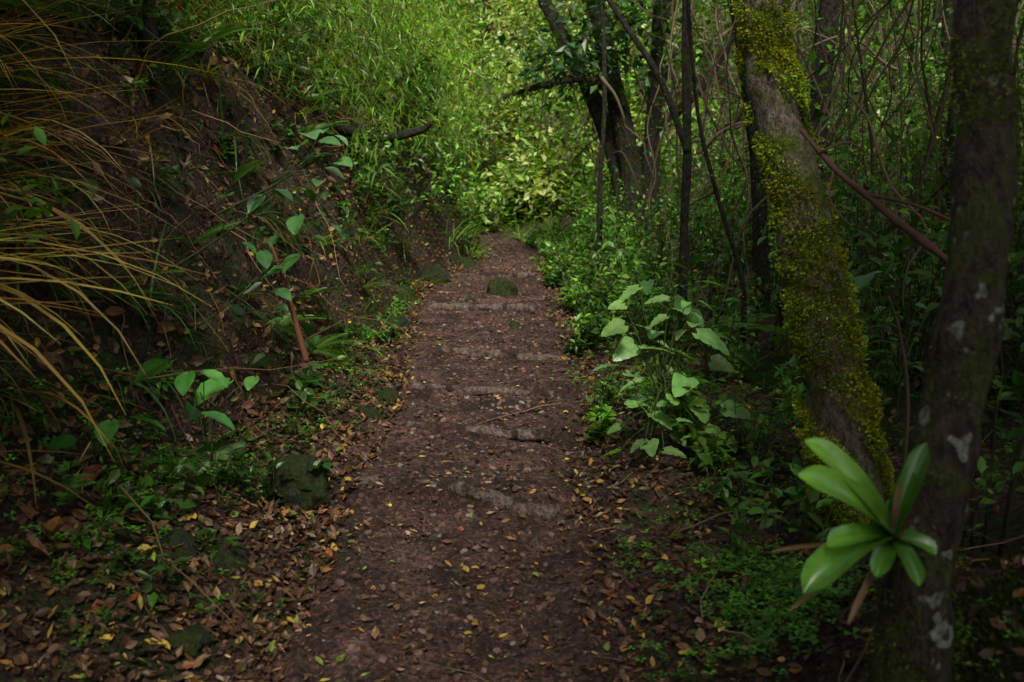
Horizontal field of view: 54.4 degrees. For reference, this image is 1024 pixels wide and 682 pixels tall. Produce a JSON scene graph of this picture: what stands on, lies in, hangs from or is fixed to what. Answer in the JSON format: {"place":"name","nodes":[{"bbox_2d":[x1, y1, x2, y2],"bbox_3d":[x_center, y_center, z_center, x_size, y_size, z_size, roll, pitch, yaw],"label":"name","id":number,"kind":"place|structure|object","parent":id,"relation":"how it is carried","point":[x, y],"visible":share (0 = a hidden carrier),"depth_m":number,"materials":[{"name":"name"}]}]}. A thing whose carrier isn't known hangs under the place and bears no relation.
{"place":"outdoors","nodes":[
{"label":"outdoors","id":0,"kind":"place"},
{"bbox_2d":[330,119,432,142],"bbox_3d":[-1.478,-1.966,9.096,1.587,0.303,0.213,4,13,20],"label":"fallen log","id":1,"kind":"object","parent":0,"point":[345,130],"visible":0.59,"depth_m":8.97,"materials":[{"name":"brown wood"}]},
{"bbox_2d":[160,231,750,681],"bbox_3d":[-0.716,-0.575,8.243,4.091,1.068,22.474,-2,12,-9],"label":"dirt path","id":2,"kind":"structure","parent":0,"point":[302,664],"depth_m":3.93,"materials":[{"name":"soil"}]},
{"bbox_2d":[346,473,448,487],"bbox_3d":[-0.498,0.641,4.422,0.538,0.085,0.084,3,12,14],"label":"wooden step","id":3,"kind":"object","parent":2,"relation":"on","point":[370,479],"visible":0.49,"depth_m":4.41,"materials":[{"name":"brown wood"}]},
{"bbox_2d":[407,421,551,443],"bbox_3d":[-0.173,0.477,5.261,0.768,0.097,0.090,2,12,9],"label":"wooden step","id":4,"kind":"object","parent":2,"relation":"on","point":[522,434],"visible":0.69,"depth_m":5.22,"materials":[{"name":"brown wood"}]},
{"bbox_2d":[427,302,534,313],"bbox_3d":[-0.278,-0.293,8.838,0.965,0.103,0.105,1,12,6],"label":"wooden step","id":5,"kind":"object","parent":2,"relation":"on","point":[520,307],"visible":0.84,"depth_m":8.80,"materials":[{"name":"brown wood"}]},
{"bbox_2d":[411,381,553,397],"bbox_3d":[-0.177,0.303,6.047,0.869,0.099,0.085,1,12,6],"label":"wooden step","id":6,"kind":"object","parent":2,"relation":"on","point":[479,390],"visible":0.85,"depth_m":6.03,"materials":[{"name":"brown wood"}]},
{"bbox_2d":[456,272,535,278],"bbox_3d":[-0.175,-0.694,10.717,0.861,0.107,0.103,1,12,3],"label":"wooden step","id":7,"kind":"object","parent":2,"relation":"on","point":[523,274],"visible":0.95,"depth_m":10.68,"materials":[{"name":"brown wood"}]},
{"bbox_2d":[448,479,558,520],"bbox_3d":[-0.045,0.683,4.234,0.507,0.137,0.097,6,13,24],"label":"wooden step","id":8,"kind":"object","parent":2,"relation":"on","point":[463,488],"visible":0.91,"depth_m":4.21,"materials":[{"name":"brown wood"}]},
{"bbox_2d":[441,347,568,360],"bbox_3d":[-0.050,0.109,7.009,0.912,0.127,0.090,1,12,4],"label":"wooden step","id":9,"kind":"object","parent":2,"relation":"on","point":[500,353],"visible":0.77,"depth_m":6.98,"materials":[{"name":"brown wood"}]},
{"bbox_2d":[669,668,698,681],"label":"mossy rock","id":10,"kind":"object","parent":2,"relation":"on","point":[689,677],"visible":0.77,"depth_m":2.85,"materials":[{"name":"stone"}]},
{"bbox_2d":[0,0,1023,681],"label":"ground","id":11,"kind":"structure","parent":0,"point":[190,350],"depth_m":4.75,"materials":[{"name":"brown soil"}]},
{"bbox_2d":[20,140,140,262],"bbox_3d":[-1.915,-0.615,4.355,0.572,0.515,0.306,0,12,0],"label":"broadleaf plant","id":12,"kind":"object","parent":11,"relation":"on","point":[134,180],"visible":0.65,"depth_m":4.35,"materials":[{"name":"green plant"}]},
{"bbox_2d":[44,415,165,476],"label":"broadleaf plant","id":13,"kind":"object","parent":11,"relation":"on","point":[109,427],"visible":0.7,"depth_m":3.80,"materials":[{"name":"green plant"}]},
{"bbox_2d":[142,0,168,126],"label":"forest tree","id":14,"kind":"object","parent":11,"relation":"on","point":[151,26],"visible":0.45,"depth_m":5.66,"materials":[{"name":"brown plant"}]},
{"bbox_2d":[152,530,207,564],"bbox_3d":[-1.196,0.742,3.583,0.240,0.120,0.193,15,8,28],"label":"mossy rock","id":15,"kind":"object","parent":11,"relation":"on","point":[174,538],"visible":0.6,"depth_m":3.54,"materials":[{"name":"stone"}]},
{"bbox_2d":[166,624,217,658],"bbox_3d":[-0.986,0.931,3.064,0.139,0.114,0.156,6,13,26],"label":"mossy rock","id":16,"kind":"object","parent":11,"relation":"on","point":[196,637],"visible":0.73,"depth_m":3.02,"materials":[{"name":"stone"}]},
{"bbox_2d":[135,358,259,475],"bbox_3d":[-1.297,0.341,4.213,0.421,0.585,0.329,4,13,17],"label":"broadleaf plant","id":17,"kind":"object","parent":11,"relation":"on","point":[216,383],"visible":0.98,"depth_m":4.13,"materials":[{"name":"green plant"}]},
{"bbox_2d":[211,547,253,578],"bbox_3d":[-0.991,0.797,3.549,0.134,0.129,0.153,4,13,18],"label":"mossy rock","id":18,"kind":"object","parent":11,"relation":"on","point":[227,559],"visible":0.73,"depth_m":3.50,"materials":[{"name":"stone"}]},
{"bbox_2d":[172,163,303,268],"bbox_3d":[-1.399,-0.614,4.972,0.710,0.546,0.300,0,12,0],"label":"broadleaf plant","id":19,"kind":"object","parent":11,"relation":"on","point":[294,223],"visible":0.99,"depth_m":5.01,"materials":[{"name":"green plant"}]},
{"bbox_2d":[188,242,301,333],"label":"broadleaf plant","id":20,"kind":"object","parent":11,"relation":"on","point":[264,258],"visible":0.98,"depth_m":5.04,"materials":[{"name":"green plant"}]},
{"bbox_2d":[216,283,317,367],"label":"broadleaf plant","id":21,"kind":"object","parent":11,"relation":"on","point":[309,328],"visible":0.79,"depth_m":5.52,"materials":[{"name":"green plant"}]},
{"bbox_2d":[210,128,352,217],"bbox_3d":[-1.307,-0.921,5.525,0.957,0.516,0.241,3,12,12],"label":"broadleaf plant","id":22,"kind":"object","parent":11,"relation":"on","point":[344,161],"visible":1,"depth_m":5.50,"materials":[{"name":"green plant"}]},
{"bbox_2d":[242,148,326,241],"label":"broadleaf plant","id":23,"kind":"object","parent":11,"relation":"on","point":[310,195],"visible":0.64,"depth_m":6.59,"materials":[{"name":"green plant"}]},
{"bbox_2d":[270,246,308,361],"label":"broken branch","id":24,"kind":"object","parent":11,"relation":"on","point":[300,339],"visible":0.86,"depth_m":5.16,"materials":[{"name":"brown plant"}]},
{"bbox_2d":[266,454,329,511],"bbox_3d":[-0.930,0.650,4.323,0.323,0.305,0.251,13,19,12],"label":"mossy rock","id":25,"kind":"object","parent":11,"relation":"on","point":[290,489],"visible":0.64,"depth_m":4.24,"materials":[{"name":"stone"}]},
{"bbox_2d":[276,98,353,244],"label":"broadleaf plant","id":26,"kind":"object","parent":11,"relation":"on","point":[324,196],"visible":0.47,"depth_m":7.50,"materials":[{"name":"green plant"}]},
{"bbox_2d":[185,0,546,228],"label":"bamboo thicket","id":27,"kind":"object","parent":11,"relation":"on","point":[385,33],"visible":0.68,"depth_m":9.86,"materials":[{"name":"green plant"}]},
{"bbox_2d":[355,406,388,419],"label":"mossy rock","id":28,"kind":"object","parent":11,"relation":"on","point":[365,410],"visible":0.48,"depth_m":5.39,"materials":[{"name":"stone"}]},
{"bbox_2d":[375,387,400,403],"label":"mossy rock","id":29,"kind":"object","parent":11,"relation":"on","point":[389,394],"visible":0.48,"depth_m":5.84,"materials":[{"name":"stone"}]},
{"bbox_2d":[381,313,409,331],"bbox_3d":[-0.946,-0.117,8.069,0.233,0.191,0.348,-3,18,7],"label":"mossy rock","id":30,"kind":"object","parent":11,"relation":"on","point":[402,321],"visible":0.4,"depth_m":7.99,"materials":[{"name":"stone"}]},
{"bbox_2d":[380,0,424,36],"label":"forest tree","id":31,"kind":"object","parent":11,"relation":"on","point":[399,10],"visible":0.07,"depth_m":21.95,"materials":[{"name":"green plant"}]},
{"bbox_2d":[394,284,419,302],"bbox_3d":[-1.001,-0.371,9.131,0.268,0.302,0.355,0,5,-25],"label":"mossy rock","id":32,"kind":"object","parent":11,"relation":"on","point":[400,293],"visible":0.34,"depth_m":9.07,"materials":[{"name":"stone"}]},
{"bbox_2d":[419,265,450,284],"bbox_3d":[-0.889,-0.655,10.601,0.487,0.287,0.284,-12,25,-4],"label":"mossy rock","id":33,"kind":"object","parent":11,"relation":"on","point":[435,273],"visible":0.59,"depth_m":10.53,"materials":[{"name":"stone"}]},
{"bbox_2d":[450,255,475,268],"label":"mossy rock","id":34,"kind":"object","parent":11,"relation":"on","point":[466,262],"visible":0.48,"depth_m":11.61,"materials":[{"name":"stone"}]},
{"bbox_2d":[391,0,535,75],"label":"forest tree","id":35,"kind":"object","parent":11,"relation":"on","point":[484,18],"visible":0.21,"depth_m":20.01,"materials":[{"name":"green plant"}]},
{"bbox_2d":[465,296,475,301],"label":"mossy rock","id":36,"kind":"object","parent":11,"relation":"on","point":[470,298],"visible":0.56,"depth_m":9.20,"materials":[{"name":"stone"}]},
{"bbox_2d":[486,278,517,296],"bbox_3d":[-0.102,-0.448,9.460,0.333,0.306,0.220,2,5,19],"label":"mossy rock","id":37,"kind":"object","parent":11,"relation":"on","point":[502,287],"visible":0.52,"depth_m":9.38,"materials":[{"name":"stone"}]},
{"bbox_2d":[0,0,1022,508],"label":"grass","id":38,"kind":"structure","parent":11,"relation":"on","point":[68,282],"depth_m":4.42,"materials":[{"name":"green plant"}]},
{"bbox_2d":[0,0,1023,556],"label":"shrubs","id":39,"kind":"object","parent":11,"relation":"on","point":[528,188],"visible":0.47,"depth_m":9.29,"materials":[{"name":"green plant"}]},
{"bbox_2d":[0,9,1023,681],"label":"ground cover plants","id":40,"kind":"object","parent":11,"relation":"on","point":[790,575],"visible":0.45,"depth_m":3.34,"materials":[{"name":"green plant"}]},
{"bbox_2d":[0,0,1023,489],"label":"plants","id":41,"kind":"object","parent":11,"relation":"on","point":[312,342],"visible":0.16,"depth_m":6.06,"materials":[{"name":"green plant"}]},
{"bbox_2d":[0,0,1023,681],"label":"dead twigs","id":42,"kind":"object","parent":11,"relation":"on","point":[380,320],"visible":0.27,"depth_m":4.67,"materials":[{"name":"brown wood"}]},
{"bbox_2d":[0,0,1023,681],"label":"fallen leaves","id":43,"kind":"object","parent":11,"relation":"on","point":[50,528],"depth_m":4.00,"materials":[{"name":"brown plant"}]},
{"bbox_2d":[509,321,520,325],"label":"mossy rock","id":44,"kind":"object","parent":11,"relation":"on","point":[512,323],"visible":0.48,"depth_m":8.02,"materials":[{"name":"stone"}]},
{"bbox_2d":[8,0,1023,606],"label":"undergrowth plants","id":45,"kind":"object","parent":11,"relation":"on","point":[580,260],"visible":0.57,"depth_m":4.85,"materials":[{"name":"green plant"}]},
{"bbox_2d":[459,0,734,246],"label":"forest tree","id":46,"kind":"object","parent":11,"relation":"on","point":[619,136],"visible":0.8,"depth_m":11.58,"materials":[{"name":"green plant"}]},
{"bbox_2d":[597,0,606,266],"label":"forest tree","id":47,"kind":"object","parent":11,"relation":"on","point":[601,155],"visible":0.92,"depth_m":10.07,"materials":[{"name":"brown plant"}]},
{"bbox_2d":[566,0,729,117],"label":"forest tree","id":48,"kind":"object","parent":11,"relation":"on","point":[705,11],"visible":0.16,"depth_m":17.05,"materials":[{"name":"green plant"}]},
{"bbox_2d":[606,0,691,338],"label":"forest tree","id":49,"kind":"object","parent":11,"relation":"on","point":[684,133],"visible":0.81,"depth_m":6.77,"materials":[{"name":"brown plant"}]},
{"bbox_2d":[592,285,751,458],"bbox_3d":[0.743,0.174,4.629,0.740,0.836,0.385,0,12,0],"label":"broadleaf plant","id":50,"kind":"object","parent":11,"relation":"on","point":[627,348],"visible":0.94,"depth_m":4.63,"materials":[{"name":"green plant"}]},
{"bbox_2d":[640,261,730,369],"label":"broadleaf plant","id":51,"kind":"object","parent":11,"relation":"on","point":[647,288],"visible":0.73,"depth_m":5.67,"materials":[{"name":"green plant"}]},
{"bbox_2d":[686,0,746,341],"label":"forest tree","id":52,"kind":"object","parent":11,"relation":"on","point":[725,221],"visible":0.94,"depth_m":6.03,"materials":[{"name":"brown plant"}]},
{"bbox_2d":[726,0,776,316],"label":"forest tree","id":53,"kind":"object","parent":11,"relation":"on","point":[761,262],"visible":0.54,"depth_m":7.12,"materials":[{"name":"brown plant"}]},
{"bbox_2d":[515,0,1023,384],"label":"hanging vines","id":54,"kind":"object","parent":11,"relation":"on","point":[725,127],"visible":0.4,"depth_m":8.20,"materials":[{"name":"brown plant"}]},
{"bbox_2d":[645,0,906,59],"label":"forest tree","id":55,"kind":"object","parent":11,"relation":"on","point":[809,8],"visible":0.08,"depth_m":15.88,"materials":[{"name":"green plant"}]},
{"bbox_2d":[757,212,836,384],"bbox_3d":[1.530,-0.182,5.256,0.457,1.078,0.278,0,12,0],"label":"broadleaf plant","id":56,"kind":"object","parent":11,"relation":"on","point":[758,242],"visible":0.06,"depth_m":5.29,"materials":[{"name":"green plant"}]},
{"bbox_2d":[730,0,895,531],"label":"mossy tree","id":57,"kind":"object","parent":11,"relation":"on","point":[826,341],"visible":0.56,"depth_m":3.63,"materials":[{"name":"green plant"}]},
{"bbox_2d":[807,0,840,189],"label":"forest tree","id":58,"kind":"object","parent":11,"relation":"on","point":[824,22],"visible":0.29,"depth_m":9.08,"materials":[{"name":"brown plant"}]},
{"bbox_2d":[822,156,896,311],"bbox_3d":[1.868,-0.418,5.524,0.506,1.190,0.301,0,12,0],"label":"broadleaf plant","id":59,"kind":"object","parent":11,"relation":"on","point":[854,205],"visible":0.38,"depth_m":5.51,"materials":[{"name":"green plant"}]},
{"bbox_2d":[851,298,897,398],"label":"broadleaf plant","id":60,"kind":"object","parent":11,"relation":"on","point":[891,376],"visible":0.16,"depth_m":4.73,"materials":[{"name":"green plant"}]},
{"bbox_2d":[746,528,1023,681],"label":"plants","id":61,"kind":"object","parent":11,"relation":"on","point":[986,581],"visible":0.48,"depth_m":2.42,"materials":[{"name":"green plant"}]},
{"bbox_2d":[842,271,941,450],"bbox_3d":[1.527,0.108,3.983,0.508,0.778,0.334,0,12,0],"label":"broadleaf plant","id":62,"kind":"object","parent":11,"relation":"on","point":[860,283],"visible":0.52,"depth_m":4.01,"materials":[{"name":"green plant"}]},
{"bbox_2d":[888,296,909,469],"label":"vine","id":63,"kind":"object","parent":11,"relation":"on","point":[907,394],"visible":0.81,"depth_m":3.18,"materials":[{"name":"brown plant"}]},
{"bbox_2d":[830,0,1023,185],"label":"forest tree","id":64,"kind":"object","parent":11,"relation":"on","point":[949,4],"visible":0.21,"depth_m":11.65,"materials":[{"name":"green plant"}]},
{"bbox_2d":[864,0,1023,681],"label":"leaning tree","id":65,"kind":"object","parent":11,"relation":"on","point":[913,636],"visible":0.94,"depth_m":2.15,"materials":[{"name":"brown plant"}]},
{"bbox_2d":[772,438,946,624],"bbox_3d":[0.732,0.382,2.061,0.245,0.356,0.370,11,16,42],"label":"bromeliad","id":66,"kind":"object","parent":65,"relation":"attached to","point":[886,539],"visible":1,"depth_m":2.05,"materials":[{"name":"green plant"}]},
{"bbox_2d":[934,75,958,253],"bbox_3d":[4.302,-3.631,7.486,4.038,6.663,3.692,7,14,28],"label":"forest tree","id":67,"kind":"object","parent":11,"relation":"on","point":[950,125],"visible":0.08,"depth_m":8.28,"materials":[{"name":"brown plant"}]},
{"bbox_2d":[885,0,1023,95],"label":"forest tree","id":68,"kind":"object","parent":11,"relation":"on","point":[935,62],"visible":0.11,"depth_m":16.22,"materials":[{"name":"green plant"}]},
{"bbox_2d":[988,271,1007,394],"bbox_3d":[2.999,-2.738,4.546,3.033,6.075,4.972,-8,15,-34],"label":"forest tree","id":69,"kind":"object","parent":11,"relation":"on","point":[992,390],"visible":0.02,"depth_m":4.97,"materials":[{"name":"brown plant"}]},
{"bbox_2d":[1014,3,1023,34],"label":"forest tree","id":70,"kind":"object","parent":11,"relation":"on","point":[1020,13],"visible":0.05,"depth_m":9.29,"materials":[{"name":"green plant"}]}
]}

